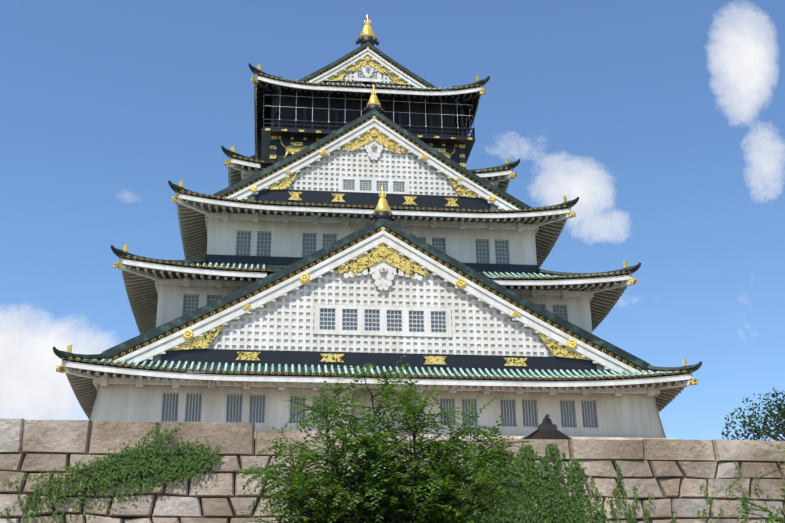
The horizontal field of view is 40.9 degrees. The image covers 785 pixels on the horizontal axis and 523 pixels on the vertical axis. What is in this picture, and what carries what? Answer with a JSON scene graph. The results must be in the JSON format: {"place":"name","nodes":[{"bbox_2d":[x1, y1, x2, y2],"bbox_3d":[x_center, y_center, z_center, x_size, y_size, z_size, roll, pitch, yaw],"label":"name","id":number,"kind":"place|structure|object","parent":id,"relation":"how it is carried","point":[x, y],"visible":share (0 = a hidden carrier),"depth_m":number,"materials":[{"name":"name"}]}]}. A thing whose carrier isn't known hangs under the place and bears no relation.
{"place":"outdoors","nodes":[
{"label":"outdoors","id":0,"kind":"place"},
{"bbox_2d":[279,89,455,134],"bbox_3d":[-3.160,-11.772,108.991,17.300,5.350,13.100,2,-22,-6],"label":"castle top floor interior","id":1,"kind":"object","parent":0,"point":[347,102],"depth_m":103.20,"materials":[{"name":"black"}]},
{"bbox_2d":[256,80,479,159],"bbox_3d":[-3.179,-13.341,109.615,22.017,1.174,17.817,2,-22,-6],"label":"black castle eaves","id":2,"kind":"object","parent":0,"point":[265,89],"visible":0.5,"depth_m":103.81,"materials":[{"name":"black wood"}]},
{"bbox_2d":[263,82,473,135],"bbox_3d":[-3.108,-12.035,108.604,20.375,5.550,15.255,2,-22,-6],"label":"safety netting frame","id":3,"kind":"structure","parent":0,"point":[361,110],"depth_m":102.01,"materials":[{"name":"metal"}]},
{"bbox_2d":[63,164,686,418],"bbox_3d":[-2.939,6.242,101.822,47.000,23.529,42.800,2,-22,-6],"label":"castle eaves rafters","id":4,"kind":"object","parent":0,"point":[142,294],"visible":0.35,"depth_m":89.10,"materials":[{"name":"white wood"}]},
{"bbox_2d":[62,46,689,379],"bbox_3d":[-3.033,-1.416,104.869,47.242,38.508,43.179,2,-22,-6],"label":"roof trim","id":5,"kind":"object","parent":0,"point":[308,266],"visible":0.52,"depth_m":83.90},
{"bbox_2d":[63,74,689,380],"bbox_3d":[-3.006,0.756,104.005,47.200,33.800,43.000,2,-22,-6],"label":"roof rafters","id":6,"kind":"object","parent":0,"point":[270,269],"visible":0.08,"depth_m":83.06,"materials":[{"name":"white wood"}]},
{"bbox_2d":[62,75,691,380],"bbox_3d":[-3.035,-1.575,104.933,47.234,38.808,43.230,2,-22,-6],"label":"roof tiles","id":7,"kind":"object","parent":6,"relation":"on","point":[608,374],"visible":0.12,"depth_m":80.69,"materials":[{"name":"green tile"}]},
{"bbox_2d":[61,48,692,412],"bbox_3d":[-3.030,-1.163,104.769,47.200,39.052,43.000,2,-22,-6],"label":"white castle woodwork","id":8,"kind":"object","parent":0,"point":[383,273],"visible":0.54,"depth_m":83.48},
{"bbox_2d":[89,72,665,437],"bbox_3d":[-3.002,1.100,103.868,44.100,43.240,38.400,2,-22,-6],"label":"castle walls","id":9,"kind":"structure","parent":0,"point":[631,415],"depth_m":81.81,"materials":[{"name":"white paint"}]},
{"bbox_2d":[162,72,596,426],"bbox_3d":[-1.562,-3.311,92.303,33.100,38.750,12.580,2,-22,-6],"label":"windows","id":10,"kind":"structure","parent":9,"relation":"in","point":[333,240],"depth_m":82.16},
{"bbox_2d":[161,71,597,427],"bbox_3d":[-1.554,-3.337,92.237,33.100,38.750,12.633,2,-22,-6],"label":"window bars","id":11,"kind":"object","parent":10,"relation":"attached to","point":[329,242],"visible":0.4,"depth_m":82.10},
{"bbox_2d":[53,42,701,380],"bbox_3d":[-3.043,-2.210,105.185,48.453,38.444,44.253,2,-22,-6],"label":"roof ridges","id":12,"kind":"object","parent":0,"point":[323,252],"visible":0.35,"depth_m":84.45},
{"bbox_2d":[63,46,686,379],"bbox_3d":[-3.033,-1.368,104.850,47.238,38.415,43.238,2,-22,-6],"label":"castle gold fittings","id":13,"kind":"object","parent":12,"relation":"attached to","point":[248,306],"visible":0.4,"depth_m":84.40,"materials":[{"name":"orange"}]},
{"bbox_2d":[356,35,394,220],"bbox_3d":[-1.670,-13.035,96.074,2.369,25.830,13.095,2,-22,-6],"label":"castle onigawara tiles","id":14,"kind":"object","parent":12,"relation":"attached to","point":[364,39],"visible":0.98,"depth_m":96.73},
{"bbox_2d":[56,55,697,385],"bbox_3d":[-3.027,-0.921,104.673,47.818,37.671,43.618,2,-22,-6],"label":"gold ornaments","id":15,"kind":"object","parent":12,"relation":"attached to","point":[372,257],"visible":0.79,"depth_m":84.36},
{"bbox_2d":[183,13,576,347],"bbox_3d":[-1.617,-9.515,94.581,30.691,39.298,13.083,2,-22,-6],"label":"gold castle sculpture","id":16,"kind":"object","parent":12,"relation":"attached to","point":[382,205],"visible":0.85,"depth_m":95.32,"materials":[{"name":"orange"}]},
{"bbox_2d":[161,81,596,371],"bbox_3d":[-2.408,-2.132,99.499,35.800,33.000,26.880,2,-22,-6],"label":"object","id":17,"kind":"object","parent":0,"point":[353,359],"visible":0.48,"depth_m":92.13,"materials":[{"name":"black wood"}]},
{"bbox_2d":[234,351,546,522],"bbox_3d":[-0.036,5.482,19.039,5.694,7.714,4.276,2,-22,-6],"label":"bush","id":18,"kind":"object","parent":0,"point":[385,477],"depth_m":19.02,"materials":[{"name":"green plant"}]},
{"bbox_2d":[0,0,784,440],"label":"sky","id":19,"kind":"structure","parent":0,"point":[665,119],"materials":[{"name":"blue"}]},
{"bbox_2d":[700,443,784,522],"bbox_3d":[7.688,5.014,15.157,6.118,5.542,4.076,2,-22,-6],"label":"leafy branches","id":20,"kind":"object","parent":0,"point":[771,515],"depth_m":15.71,"materials":[{"name":"green plant"}]},
{"label":"ground","id":21,"kind":"structure","parent":0,"visible":0},
{"bbox_2d":[19,439,784,522],"bbox_3d":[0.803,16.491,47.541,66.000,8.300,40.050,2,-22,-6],"label":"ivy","id":22,"kind":"object","parent":21,"relation":"on","point":[123,518],"depth_m":29.01,"materials":[{"name":"green plant"}]},
{"bbox_2d":[0,418,784,522],"bbox_3d":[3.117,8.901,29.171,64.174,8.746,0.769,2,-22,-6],"label":"rampart stone blocks","id":23,"kind":"structure","parent":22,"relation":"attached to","point":[666,473],"depth_m":29.46,"materials":[{"name":"beige stone"}]},
{"bbox_2d":[0,423,784,522],"bbox_3d":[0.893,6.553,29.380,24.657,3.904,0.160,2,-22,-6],"label":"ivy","id":24,"kind":"object","parent":22,"relation":"attached to","point":[126,465],"visible":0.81,"depth_m":29.13,"materials":[{"name":"green plant"}]},
{"bbox_2d":[254,434,675,439],"bbox_3d":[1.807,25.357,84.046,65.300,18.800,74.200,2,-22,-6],"label":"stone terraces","id":25,"kind":"object","parent":21,"relation":"on","point":[601,438],"visible":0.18,"depth_m":79.36,"materials":[{"name":"stone"}]},
{"bbox_2d":[721,388,784,440],"bbox_3d":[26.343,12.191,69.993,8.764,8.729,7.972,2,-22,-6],"label":"tree","id":26,"kind":"object","parent":21,"relation":"on","point":[779,419],"depth_m":69.63,"materials":[{"name":"green plant"}]},
{"bbox_3d":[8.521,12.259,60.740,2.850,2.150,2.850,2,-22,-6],"label":"well house posts","id":27,"kind":"object","parent":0,"visible":0},
{"bbox_2d":[521,414,571,439],"bbox_3d":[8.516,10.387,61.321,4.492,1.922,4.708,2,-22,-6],"label":"small roof","id":28,"kind":"structure","parent":27,"relation":"on","point":[546,428],"depth_m":59.61,"materials":[{"name":"grey tile"}]}
]}

